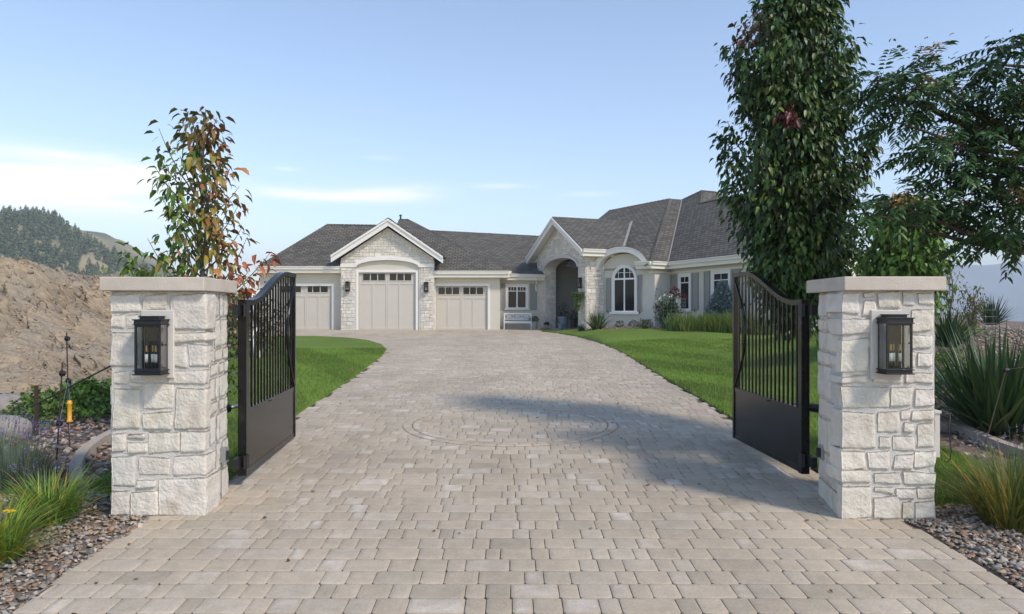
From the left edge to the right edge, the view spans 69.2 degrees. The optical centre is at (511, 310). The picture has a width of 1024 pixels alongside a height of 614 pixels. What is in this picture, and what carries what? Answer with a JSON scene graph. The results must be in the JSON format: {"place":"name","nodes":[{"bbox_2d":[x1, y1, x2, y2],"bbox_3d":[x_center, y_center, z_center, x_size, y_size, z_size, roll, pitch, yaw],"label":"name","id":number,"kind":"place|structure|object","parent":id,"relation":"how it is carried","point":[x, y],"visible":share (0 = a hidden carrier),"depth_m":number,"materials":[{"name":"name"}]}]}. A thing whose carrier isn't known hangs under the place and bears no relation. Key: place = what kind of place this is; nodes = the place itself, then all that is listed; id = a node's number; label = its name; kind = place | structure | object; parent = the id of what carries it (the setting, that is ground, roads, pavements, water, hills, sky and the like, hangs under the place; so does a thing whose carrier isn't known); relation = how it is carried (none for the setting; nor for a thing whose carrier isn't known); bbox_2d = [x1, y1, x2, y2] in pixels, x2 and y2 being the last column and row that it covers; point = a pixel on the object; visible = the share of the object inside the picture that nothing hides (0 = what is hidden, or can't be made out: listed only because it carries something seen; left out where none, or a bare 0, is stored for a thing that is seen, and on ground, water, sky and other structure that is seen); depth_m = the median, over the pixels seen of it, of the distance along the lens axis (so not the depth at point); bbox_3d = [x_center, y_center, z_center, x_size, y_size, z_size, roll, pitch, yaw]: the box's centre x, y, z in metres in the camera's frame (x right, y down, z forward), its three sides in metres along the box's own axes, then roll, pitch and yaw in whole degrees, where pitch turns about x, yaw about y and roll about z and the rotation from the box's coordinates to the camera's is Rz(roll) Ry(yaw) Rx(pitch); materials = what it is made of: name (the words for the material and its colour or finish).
{"place":"outdoors","nodes":[
{"label":"outdoors","id":0,"kind":"place"},
{"bbox_2d":[0,475,152,613],"bbox_3d":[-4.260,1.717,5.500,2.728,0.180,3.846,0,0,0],"label":"gravel","id":1,"kind":"structure","parent":0,"point":[64,561],"depth_m":5.38,"materials":[{"name":"grey gravel"}]},
{"bbox_2d":[9,452,80,497],"bbox_3d":[-4.107,1.484,6.593,0.661,0.436,0.682,0,0,0],"label":"lavender bush","id":2,"kind":"object","parent":1,"relation":"on","point":[41,477],"visible":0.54,"depth_m":6.55,"materials":[{"name":"green plant"}]},
{"bbox_2d":[0,482,90,564],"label":"daylily","id":3,"kind":"object","parent":1,"relation":"on","point":[17,529],"visible":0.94,"depth_m":5.24,"materials":[{"name":"green plant"}]},
{"bbox_2d":[3,509,16,554],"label":"daylily flower","id":4,"kind":"object","parent":3,"relation":"attached to","point":[9,511],"visible":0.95,"depth_m":5.04,"materials":[{"name":"yellow plant"}]},
{"bbox_2d":[0,415,91,494],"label":"lavender bush","id":5,"kind":"object","parent":1,"relation":"on","point":[37,461],"visible":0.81,"depth_m":6.96,"materials":[{"name":"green plant"}]},
{"bbox_2d":[0,455,119,534],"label":"daylily","id":6,"kind":"object","parent":1,"relation":"on","point":[73,497],"visible":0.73,"depth_m":5.98,"materials":[{"name":"green plant"}]},
{"bbox_2d":[56,362,65,472],"bbox_3d":[-4.442,1.060,7.300,0.099,1.093,0.052,0,0,0],"label":"fence rod","id":7,"kind":"object","parent":1,"relation":"on","point":[62,372],"visible":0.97,"depth_m":7.29,"materials":[{"name":"metal"}]},
{"bbox_2d":[30,365,110,407],"bbox_3d":[-4.999,0.866,8.400,1.628,0.577,0.018,0,0,30],"label":"fence rod","id":8,"kind":"object","parent":7,"relation":"attached to","point":[70,386],"visible":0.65,"depth_m":8.36,"materials":[{"name":"black metal"}]},
{"bbox_3d":[-4.277,0.705,7.825,1.756,0.749,1.552,0,0,0],"label":"fence wire","id":9,"kind":"object","parent":7,"relation":"attached to","visible":0},
{"bbox_2d":[66,382,72,432],"bbox_3d":[-5.089,1.102,8.504,0.062,0.593,0.214,0,0,-45],"label":"wire tensioner","id":10,"kind":"object","parent":9,"relation":"hanging from","point":[69,409],"visible":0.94,"depth_m":8.44,"materials":[{"name":"yellow plastic"}]},
{"bbox_2d":[0,257,235,394],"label":"dirt bank","id":11,"kind":"structure","parent":0,"point":[15,302],"depth_m":17.95,"materials":[{"name":"brown soil"}]},
{"bbox_2d":[0,254,124,304],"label":"rubble","id":12,"kind":"object","parent":11,"relation":"on","point":[95,286],"visible":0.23,"depth_m":20.76,"materials":[{"name":"stone"}]},
{"bbox_2d":[0,257,235,392],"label":"rubble","id":13,"kind":"object","parent":11,"relation":"on","point":[39,381],"visible":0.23,"depth_m":17.39,"materials":[{"name":"brown stone"}]},
{"bbox_2d":[0,221,259,321],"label":"hill","id":14,"kind":"structure","parent":0,"point":[107,240],"depth_m":414.03,"materials":[{"name":"green plant"}]},
{"bbox_2d":[0,205,157,276],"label":"pine forest","id":15,"kind":"object","parent":14,"relation":"on","point":[30,249],"visible":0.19,"depth_m":381.25,"materials":[{"name":"green plant"}]},
{"bbox_2d":[90,336,386,496],"bbox_3d":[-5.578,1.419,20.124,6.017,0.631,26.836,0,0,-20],"label":"lawn","id":16,"kind":"structure","parent":0,"point":[324,342],"depth_m":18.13,"materials":[{"name":"green plant"}]},
{"bbox_2d":[245,279,259,357],"bbox_3d":[-7.076,0.235,20.000,0.484,2.230,0.484,0,0,0],"label":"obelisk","id":17,"kind":"object","parent":16,"relation":"on","point":[248,286],"visible":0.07,"depth_m":19.96,"materials":[{"name":"white metal"}]},
{"bbox_2d":[0,318,1023,517],"bbox_3d":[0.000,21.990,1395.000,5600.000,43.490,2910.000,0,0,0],"label":"ground","id":18,"kind":"structure","parent":0,"point":[944,436],"depth_m":9.49,"materials":[{"name":"brown soil"}]},
{"bbox_2d":[0,394,26,415],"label":"boulder","id":19,"kind":"object","parent":18,"relation":"on","point":[5,399],"visible":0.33,"depth_m":10.75,"materials":[{"name":"grey stone"}]},
{"bbox_2d":[0,415,33,440],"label":"boulder","id":20,"kind":"object","parent":18,"relation":"on","point":[22,420],"visible":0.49,"depth_m":9.21,"materials":[{"name":"grey stone"}]},
{"bbox_2d":[0,410,54,461],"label":"lavender bush","id":21,"kind":"object","parent":18,"relation":"on","point":[15,441],"visible":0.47,"depth_m":7.68,"materials":[{"name":"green plant"}]},
{"bbox_2d":[34,385,38,439],"bbox_3d":[-5.958,1.290,9.300,0.040,0.695,0.030,0,0,0],"label":"wooden stake","id":22,"kind":"object","parent":18,"relation":"on","point":[36,400],"visible":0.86,"depth_m":9.29,"materials":[{"name":"wood"}]},
{"bbox_2d":[0,376,111,428],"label":"ivy patch","id":23,"kind":"object","parent":18,"relation":"on","point":[86,396],"visible":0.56,"depth_m":10.68,"materials":[{"name":"green plant"}]},
{"bbox_2d":[1,393,111,481],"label":"gravel","id":24,"kind":"structure","parent":18,"relation":"on","point":[99,465],"depth_m":9.01,"materials":[{"name":"gravel"}]},
{"bbox_2d":[64,333,71,446],"bbox_3d":[-5.146,0.958,8.600,0.068,1.394,0.052,0,0,0],"label":"fence rod","id":25,"kind":"object","parent":18,"relation":"on","point":[66,339],"visible":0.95,"depth_m":8.60,"materials":[{"name":"metal"}]},
{"bbox_2d":[68,429,111,491],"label":"garden curb","id":26,"kind":"structure","parent":18,"relation":"on","point":[84,451],"depth_m":8.14,"materials":[{"name":"concrete"}]},
{"bbox_2d":[99,277,236,517],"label":"stone pillar","id":27,"kind":"structure","parent":18,"relation":"on","point":[169,438],"depth_m":6.12,"materials":[{"name":"stone"}]},
{"bbox_2d":[132,316,169,374],"bbox_3d":[-2.919,0.285,6.012,0.239,0.475,0.164,0,0,-2],"label":"wall lantern","id":28,"kind":"object","parent":27,"relation":"attached to","point":[156,345],"depth_m":6.02,"materials":[{"name":"metal"}]},
{"bbox_2d":[219,447,228,462],"bbox_3d":[-2.562,1.290,6.620,0.065,0.130,0.090,0,0,0],"label":"sensor box","id":29,"kind":"object","parent":27,"relation":"attached to","point":[224,454],"visible":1,"depth_m":6.58,"materials":[{"name":"grey plastic"}]},
{"bbox_2d":[226,404,237,412],"bbox_3d":[-2.816,0.960,7.179,0.100,0.082,0.807,0,0,18],"label":"gate hinge","id":30,"kind":"object","parent":27,"relation":"attached to","point":[229,407],"visible":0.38,"depth_m":7.25,"materials":[{"name":"black metal"}]},
{"bbox_2d":[232,272,295,475],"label":"gate","id":31,"kind":"structure","parent":27,"relation":"attached to","point":[266,425],"depth_m":7.84,"materials":[{"name":"black metal"}]},
{"bbox_2d":[101,106,280,323],"bbox_3d":[-3.861,-0.419,9.015,1.745,4.148,1.469,0,0,35],"label":"young tree","id":32,"kind":"object","parent":18,"relation":"on","point":[206,221],"visible":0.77,"depth_m":8.94,"materials":[{"name":"green plant"}]},
{"bbox_2d":[226,353,249,399],"bbox_3d":[-4.867,0.951,11.470,1.496,1.229,1.144,0,0,18],"label":"shrub","id":33,"kind":"object","parent":18,"relation":"on","point":[232,374],"visible":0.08,"depth_m":11.53,"materials":[{"name":"green plant"}]},
{"bbox_2d":[227,348,249,443],"bbox_3d":[-4.207,0.967,9.383,0.740,1.405,5.540,0,0,-39],"label":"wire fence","id":34,"kind":"object","parent":18,"relation":"on","point":[235,400],"visible":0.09,"depth_m":8.51,"materials":[{"name":"black metal"}]},
{"bbox_2d":[227,282,259,327],"bbox_3d":[-13.147,-0.151,35.565,3.046,2.727,2.400,0,0,0],"label":"shrub","id":35,"kind":"object","parent":18,"relation":"on","point":[234,296],"visible":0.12,"depth_m":35.26,"materials":[{"name":"green plant"}]},
{"bbox_2d":[226,281,284,357],"bbox_3d":[-7.344,0.273,20.455,2.435,2.292,1.919,0,0,0],"label":"shrub","id":36,"kind":"object","parent":18,"relation":"on","point":[234,335],"visible":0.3,"depth_m":20.21,"materials":[{"name":"green plant"}]},
{"bbox_2d":[504,313,531,328],"bbox_3d":[0.299,0.590,39.078,1.461,0.860,0.527,0,0,0],"label":"garden bench","id":37,"kind":"object","parent":18,"relation":"on","point":[513,314],"visible":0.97,"depth_m":39.30,"materials":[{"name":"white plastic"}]},
{"bbox_2d":[529,316,539,328],"bbox_3d":[1.156,0.651,38.997,0.628,0.738,0.620,0,0,0],"label":"plant pot","id":38,"kind":"object","parent":18,"relation":"on","point":[534,323],"visible":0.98,"depth_m":38.87,"materials":[{"name":"ceramic"}]},
{"bbox_2d":[255,190,870,332],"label":"house","id":39,"kind":"structure","parent":18,"relation":"on","point":[624,263],"depth_m":38.16,"materials":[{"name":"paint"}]},
{"bbox_2d":[284,286,331,328],"bbox_3d":[-10.700,-0.139,38.605,2.708,2.358,0.070,0,0,0],"label":"garage door","id":40,"kind":"structure","parent":39,"relation":"in","point":[313,303],"depth_m":38.60,"materials":[{"name":"paint"}]},
{"bbox_2d":[345,281,349,291],"bbox_3d":[-8.383,-1.206,37.850,0.262,0.520,0.180,0,0,0],"label":"wall lantern","id":41,"kind":"object","parent":39,"relation":"attached to","point":[347,286],"depth_m":37.91,"materials":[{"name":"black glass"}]},
{"bbox_2d":[359,273,415,329],"bbox_3d":[-6.400,-0.445,38.175,2.927,2.970,0.070,0,0,0],"label":"garage door","id":42,"kind":"structure","parent":39,"relation":"in","point":[387,301],"depth_m":38.17,"materials":[{"name":"paint"}]},
{"bbox_2d":[423,282,428,291],"bbox_3d":[-4.373,-1.179,37.850,0.262,0.520,0.180,0,0,0],"label":"wall lantern","id":43,"kind":"object","parent":39,"relation":"attached to","point":[426,286],"depth_m":37.91,"materials":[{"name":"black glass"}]},
{"bbox_2d":[436,286,487,328],"bbox_3d":[-2.609,-0.104,38.605,2.695,2.288,0.070,0,0,0],"label":"garage door","id":44,"kind":"structure","parent":39,"relation":"in","point":[457,307],"depth_m":38.60,"materials":[{"name":"paint"}]},
{"bbox_2d":[505,284,529,309],"bbox_3d":[0.269,-0.695,39.981,1.390,1.397,0.130,0,0,-13],"label":"window","id":45,"kind":"structure","parent":39,"relation":"in","point":[516,295],"depth_m":39.98,"materials":[{"name":"white plastic"}]},
{"bbox_2d":[557,323,563,328],"bbox_3d":[2.487,0.825,37.818,0.357,0.280,0.357,0,0,0],"label":"plant pot","id":46,"kind":"object","parent":39,"relation":"on","point":[560,325],"visible":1,"depth_m":37.72,"materials":[{"name":"ceramic"}]},
{"bbox_2d":[557,304,568,328],"bbox_3d":[2.671,0.281,38.769,0.674,1.369,0.727,0,0,43],"label":"plant pot","id":47,"kind":"object","parent":39,"relation":"on","point":[564,319],"visible":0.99,"depth_m":38.60,"materials":[{"name":"blue ceramic"}]},
{"bbox_2d":[568,309,577,327],"bbox_3d":[3.239,0.467,38.507,0.800,0.997,0.734,0,0,0],"label":"plant pot","id":48,"kind":"object","parent":39,"relation":"on","point":[574,322],"visible":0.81,"depth_m":38.38,"materials":[{"name":"black ceramic"}]},
{"bbox_2d":[570,285,584,311],"bbox_3d":[3.165,-0.551,35.983,0.702,1.312,0.735,0,0,0],"label":"hanging basket","id":49,"kind":"object","parent":39,"relation":"hanging from","point":[576,295],"visible":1,"depth_m":35.88,"materials":[{"name":"plant"}]},
{"bbox_2d":[576,277,581,287],"bbox_3d":[3.268,-1.327,36.234,0.180,0.520,0.262,0,0,-23],"label":"wall lantern","id":50,"kind":"object","parent":39,"relation":"attached to","point":[579,283],"depth_m":36.25,"materials":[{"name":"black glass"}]},
{"bbox_2d":[609,265,638,313],"bbox_3d":[5.352,-0.981,35.470,1.600,2.373,0.110,0,0,41],"label":"window","id":51,"kind":"structure","parent":39,"relation":"in","point":[624,278],"depth_m":35.47,"materials":[{"name":"white plastic"}]},
{"bbox_2d":[678,273,691,311],"bbox_3d":[7.921,-0.810,34.078,0.130,1.773,1.091,0,0,-22],"label":"window","id":52,"kind":"structure","parent":39,"relation":"in","point":[684,279],"depth_m":34.04,"materials":[{"name":"white plastic"}]},
{"bbox_2d":[711,269,730,297],"bbox_3d":[8.930,-0.874,31.682,0.085,1.705,1.283,0,0,-22],"label":"window","id":53,"kind":"structure","parent":39,"relation":"in","point":[725,274],"depth_m":31.78,"materials":[{"name":"white plastic"}]},
{"bbox_2d":[581,310,613,329],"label":"yucca","id":54,"kind":"object","parent":18,"relation":"on","point":[596,322],"visible":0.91,"depth_m":33.95,"materials":[{"name":"green plant"}]},
{"bbox_2d":[548,325,666,329],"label":"mulch chips","id":55,"kind":"object","parent":18,"relation":"on","point":[629,327],"visible":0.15,"depth_m":33.99,"materials":[{"name":"brown wood"}]},
{"bbox_2d":[614,320,624,327],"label":"plant","id":56,"kind":"object","parent":18,"relation":"on","point":[620,323],"visible":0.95,"depth_m":34.01,"materials":[{"name":"green plant"}]},
{"bbox_2d":[628,320,637,327],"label":"plant","id":57,"kind":"object","parent":18,"relation":"on","point":[635,326],"visible":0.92,"depth_m":33.25,"materials":[{"name":"green plant"}]},
{"bbox_2d":[637,318,653,328],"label":"rose bush","id":58,"kind":"object","parent":18,"relation":"on","point":[643,322],"visible":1,"depth_m":31.95,"materials":[{"name":"green plant"}]},
{"bbox_2d":[653,286,687,328],"bbox_3d":[6.643,-0.102,31.296,1.470,1.969,1.222,0,0,17],"label":"climbing rose","id":59,"kind":"object","parent":18,"relation":"on","point":[670,309],"visible":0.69,"depth_m":31.16,"materials":[{"name":"green plant"}]},
{"bbox_2d":[704,279,740,316],"bbox_3d":[8.608,-0.173,30.554,1.818,2.196,1.824,0,0,0],"label":"blue spruce","id":60,"kind":"object","parent":18,"relation":"on","point":[721,300],"visible":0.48,"depth_m":30.37,"materials":[{"name":"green plant"}]},
{"bbox_2d":[707,0,888,346],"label":"pear tree","id":61,"kind":"object","parent":18,"relation":"on","point":[801,197],"visible":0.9,"depth_m":8.62,"materials":[{"name":"green plant"}]},
{"bbox_2d":[806,276,945,521],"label":"stone pillar","id":62,"kind":"structure","parent":18,"relation":"on","point":[876,436],"depth_m":6.02,"materials":[{"name":"stone"}]},
{"bbox_2d":[732,272,816,473],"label":"gate","id":63,"kind":"structure","parent":62,"relation":"attached to","point":[775,429],"depth_m":7.92,"materials":[{"name":"black metal"}]},
{"bbox_2d":[794,402,818,412],"bbox_3d":[2.991,0.960,7.230,0.098,0.082,0.804,0,0,-18],"label":"gate opener","id":64,"kind":"object","parent":62,"relation":"attached to","point":[814,407],"visible":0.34,"depth_m":7.24,"materials":[{"name":"black metal"}]},
{"bbox_2d":[816,444,824,459],"bbox_3d":[2.743,1.260,6.600,0.065,0.130,0.090,0,0,0],"label":"sensor box","id":65,"kind":"object","parent":62,"relation":"attached to","point":[820,451],"visible":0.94,"depth_m":6.58,"materials":[{"name":"grey plastic"}]},
{"bbox_2d":[876,314,914,374],"bbox_3d":[3.055,0.270,5.912,0.239,0.475,0.164,0,0,0],"label":"wall lantern","id":66,"kind":"object","parent":62,"relation":"attached to","point":[890,358],"depth_m":5.91,"materials":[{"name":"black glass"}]},
{"bbox_2d":[934,409,952,462],"bbox_3d":[3.528,1.040,6.125,0.185,0.429,0.090,0,0,0],"label":"conduit box","id":67,"kind":"object","parent":62,"relation":"attached to","point":[937,431],"visible":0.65,"depth_m":6.09,"materials":[{"name":"plastic"}]},
{"bbox_2d":[819,28,1023,283],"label":"sumac tree","id":68,"kind":"object","parent":18,"relation":"on","point":[983,133],"visible":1,"depth_m":6.91,"materials":[{"name":"green plant"}]},
{"bbox_2d":[935,259,964,347],"bbox_3d":[8.573,-0.127,14.496,0.571,1.882,0.441,0,0,-41],"label":"sapling","id":69,"kind":"object","parent":18,"relation":"on","point":[951,301],"visible":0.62,"depth_m":14.49,"materials":[{"name":"green plant"}]},
{"bbox_2d":[934,348,975,384],"bbox_3d":[7.282,0.956,12.524,1.286,0.660,0.935,0,0,0],"label":"shrub","id":70,"kind":"object","parent":18,"relation":"on","point":[938,361],"visible":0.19,"depth_m":12.43,"materials":[{"name":"green plant"}]},
{"bbox_2d":[942,312,980,333],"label":"yellow shrub","id":71,"kind":"object","parent":18,"relation":"on","point":[964,319],"visible":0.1,"depth_m":17.51,"materials":[{"name":"green plant"}]},
{"bbox_2d":[934,307,991,346],"bbox_3d":[8.187,0.283,14.011,1.707,0.823,1.503,0,0,31],"label":"yucca","id":72,"kind":"object","parent":18,"relation":"on","point":[946,326],"visible":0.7,"depth_m":13.80,"materials":[{"name":"green plant"}]},
{"bbox_2d":[955,282,988,335],"bbox_3d":[10.551,0.028,16.995,0.677,1.373,0.692,0,0,-38],"label":"sapling","id":73,"kind":"object","parent":18,"relation":"on","point":[970,299],"visible":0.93,"depth_m":16.96,"materials":[{"name":"green plant"}]},
{"bbox_2d":[934,319,1023,435],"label":"yucca","id":74,"kind":"object","parent":18,"relation":"on","point":[974,391],"visible":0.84,"depth_m":9.38,"materials":[{"name":"green plant"}]},
{"bbox_2d":[961,303,996,336],"bbox_3d":[10.750,0.225,17.100,0.707,0.757,0.707,0,0,0],"label":"plant cage","id":75,"kind":"object","parent":18,"relation":"on","point":[980,316],"visible":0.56,"depth_m":16.96,"materials":[{"name":"metal"}]},
{"bbox_2d":[935,324,1023,457],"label":"mulch chips","id":76,"kind":"object","parent":18,"relation":"on","point":[1010,336],"visible":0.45,"depth_m":14.51,"materials":[{"name":"brown wood"}]},
{"bbox_2d":[940,421,1022,457],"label":"garden curb","id":77,"kind":"structure","parent":18,"relation":"on","point":[962,429],"depth_m":9.07,"materials":[{"name":"concrete"}]},
{"bbox_2d":[967,294,1020,324],"bbox_3d":[12.931,-0.036,19.937,1.512,0.868,1.714,0,0,0],"label":"yucca","id":78,"kind":"object","parent":18,"relation":"on","point":[994,311],"visible":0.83,"depth_m":19.82,"materials":[{"name":"green plant"}]},
{"bbox_2d":[984,364,1009,445],"bbox_3d":[5.017,0.982,7.709,0.429,0.830,0.064,0,0,-25],"label":"fence rod","id":79,"kind":"object","parent":18,"relation":"on","point":[1006,369],"visible":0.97,"depth_m":7.71,"materials":[{"name":"metal"}]},
{"bbox_2d":[978,327,1023,390],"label":"yucca","id":80,"kind":"object","parent":18,"relation":"on","point":[1010,351],"visible":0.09,"depth_m":10.31,"materials":[{"name":"green plant"}]},
{"bbox_2d":[0,0,1023,298],"label":"sky","id":81,"kind":"structure","parent":0,"point":[478,116],"materials":[{"name":"blue"}]},
{"bbox_2d":[11,329,1023,613],"bbox_3d":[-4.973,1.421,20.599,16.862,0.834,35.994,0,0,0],"label":"driveway","id":82,"kind":"structure","parent":0,"point":[390,497],"depth_m":5.97,"materials":[{"name":"grey stone"}]},
{"bbox_2d":[71,384,832,613],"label":"fallen leaves","id":83,"kind":"object","parent":82,"relation":"on","point":[830,590],"visible":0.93,"depth_m":6.03,"materials":[{"name":"brown plant"}]},
{"bbox_2d":[402,406,616,446],"bbox_3d":[-0.028,1.551,10.173,2.917,0.102,2.917,0,0,0],"label":"circle joint","id":84,"kind":"object","parent":82,"relation":"on","point":[517,446],"visible":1,"depth_m":9.61,"materials":[{"name":"grey stone"}]},
{"bbox_2d":[541,326,994,487],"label":"lawn","id":85,"kind":"structure","parent":0,"point":[601,336],"depth_m":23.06,"materials":[{"name":"green plant"}]},
{"bbox_2d":[578,324,585,330],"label":"grass tuft","id":86,"kind":"object","parent":85,"relation":"on","point":[580,327],"visible":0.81,"depth_m":34.49,"materials":[{"name":"green plant"}]},
{"bbox_2d":[661,313,686,330],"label":"iris clump","id":87,"kind":"object","parent":85,"relation":"on","point":[670,326],"visible":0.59,"depth_m":29.61,"materials":[{"name":"green plant"}]},
{"bbox_2d":[670,310,696,331],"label":"iris clump","id":88,"kind":"object","parent":85,"relation":"on","point":[686,327],"visible":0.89,"depth_m":29.24,"materials":[{"name":"green plant"}]},
{"bbox_2d":[683,310,714,330],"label":"iris clump","id":89,"kind":"object","parent":85,"relation":"on","point":[700,327],"visible":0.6,"depth_m":29.24,"materials":[{"name":"green plant"}]},
{"bbox_2d":[693,311,721,331],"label":"iris clump","id":90,"kind":"object","parent":85,"relation":"on","point":[707,327],"visible":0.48,"depth_m":29.21,"materials":[{"name":"green plant"}]},
{"bbox_2d":[698,311,727,331],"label":"iris clump","id":91,"kind":"object","parent":85,"relation":"on","point":[715,326],"visible":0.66,"depth_m":28.88,"materials":[{"name":"green plant"}]},
{"bbox_2d":[714,312,740,332],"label":"iris clump","id":92,"kind":"object","parent":85,"relation":"on","point":[724,328],"visible":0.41,"depth_m":28.70,"materials":[{"name":"green plant"}]},
{"bbox_2d":[721,310,750,332],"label":"iris clump","id":93,"kind":"object","parent":85,"relation":"on","point":[729,326],"visible":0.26,"depth_m":28.39,"materials":[{"name":"green plant"}]},
{"bbox_2d":[731,311,757,333],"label":"iris clump","id":94,"kind":"object","parent":85,"relation":"on","point":[747,325],"visible":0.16,"depth_m":27.89,"materials":[{"name":"green plant"}]},
{"bbox_2d":[750,312,777,334],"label":"iris clump","id":95,"kind":"object","parent":85,"relation":"on","point":[764,325],"visible":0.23,"depth_m":27.58,"materials":[{"name":"green plant"}]},
{"bbox_2d":[844,183,965,323],"bbox_3d":[8.402,-0.932,16.043,2.419,3.621,2.356,0,0,0],"label":"round tree","id":96,"kind":"object","parent":85,"relation":"on","point":[888,259],"visible":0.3,"depth_m":15.57,"materials":[{"name":"green plant"}]},
{"bbox_2d":[934,370,958,409],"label":"shrub","id":97,"kind":"object","parent":85,"relation":"on","point":[939,399],"visible":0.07,"depth_m":10.68,"materials":[{"name":"green plant"}]},
{"bbox_2d":[934,443,992,506],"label":"grass","id":98,"kind":"structure","parent":0,"point":[941,491],"depth_m":7.27,"materials":[{"name":"green plant"}]},
{"bbox_2d":[904,503,1023,592],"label":"gravel","id":99,"kind":"structure","parent":0,"point":[984,531],"depth_m":5.57,"materials":[{"name":"grey gravel"}]},
{"bbox_2d":[935,432,1023,533],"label":"daylily","id":100,"kind":"object","parent":99,"relation":"on","point":[1006,505],"visible":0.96,"depth_m":5.86,"materials":[{"name":"green plant"}]},
{"bbox_2d":[947,424,1023,476],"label":"lavender bush","id":101,"kind":"object","parent":99,"relation":"on","point":[1016,455],"visible":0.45,"depth_m":7.08,"materials":[{"name":"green plant"}]},
{"bbox_2d":[953,447,1023,498],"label":"grass tuft","id":102,"kind":"object","parent":99,"relation":"on","point":[1000,471],"visible":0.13,"depth_m":6.48,"materials":[{"name":"green plant"}]},
{"bbox_2d":[936,261,1023,321],"bbox_3d":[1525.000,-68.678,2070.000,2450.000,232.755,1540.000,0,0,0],"label":"mountain","id":103,"kind":"structure","parent":0,"point":[987,278],"depth_m":2033.37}
]}

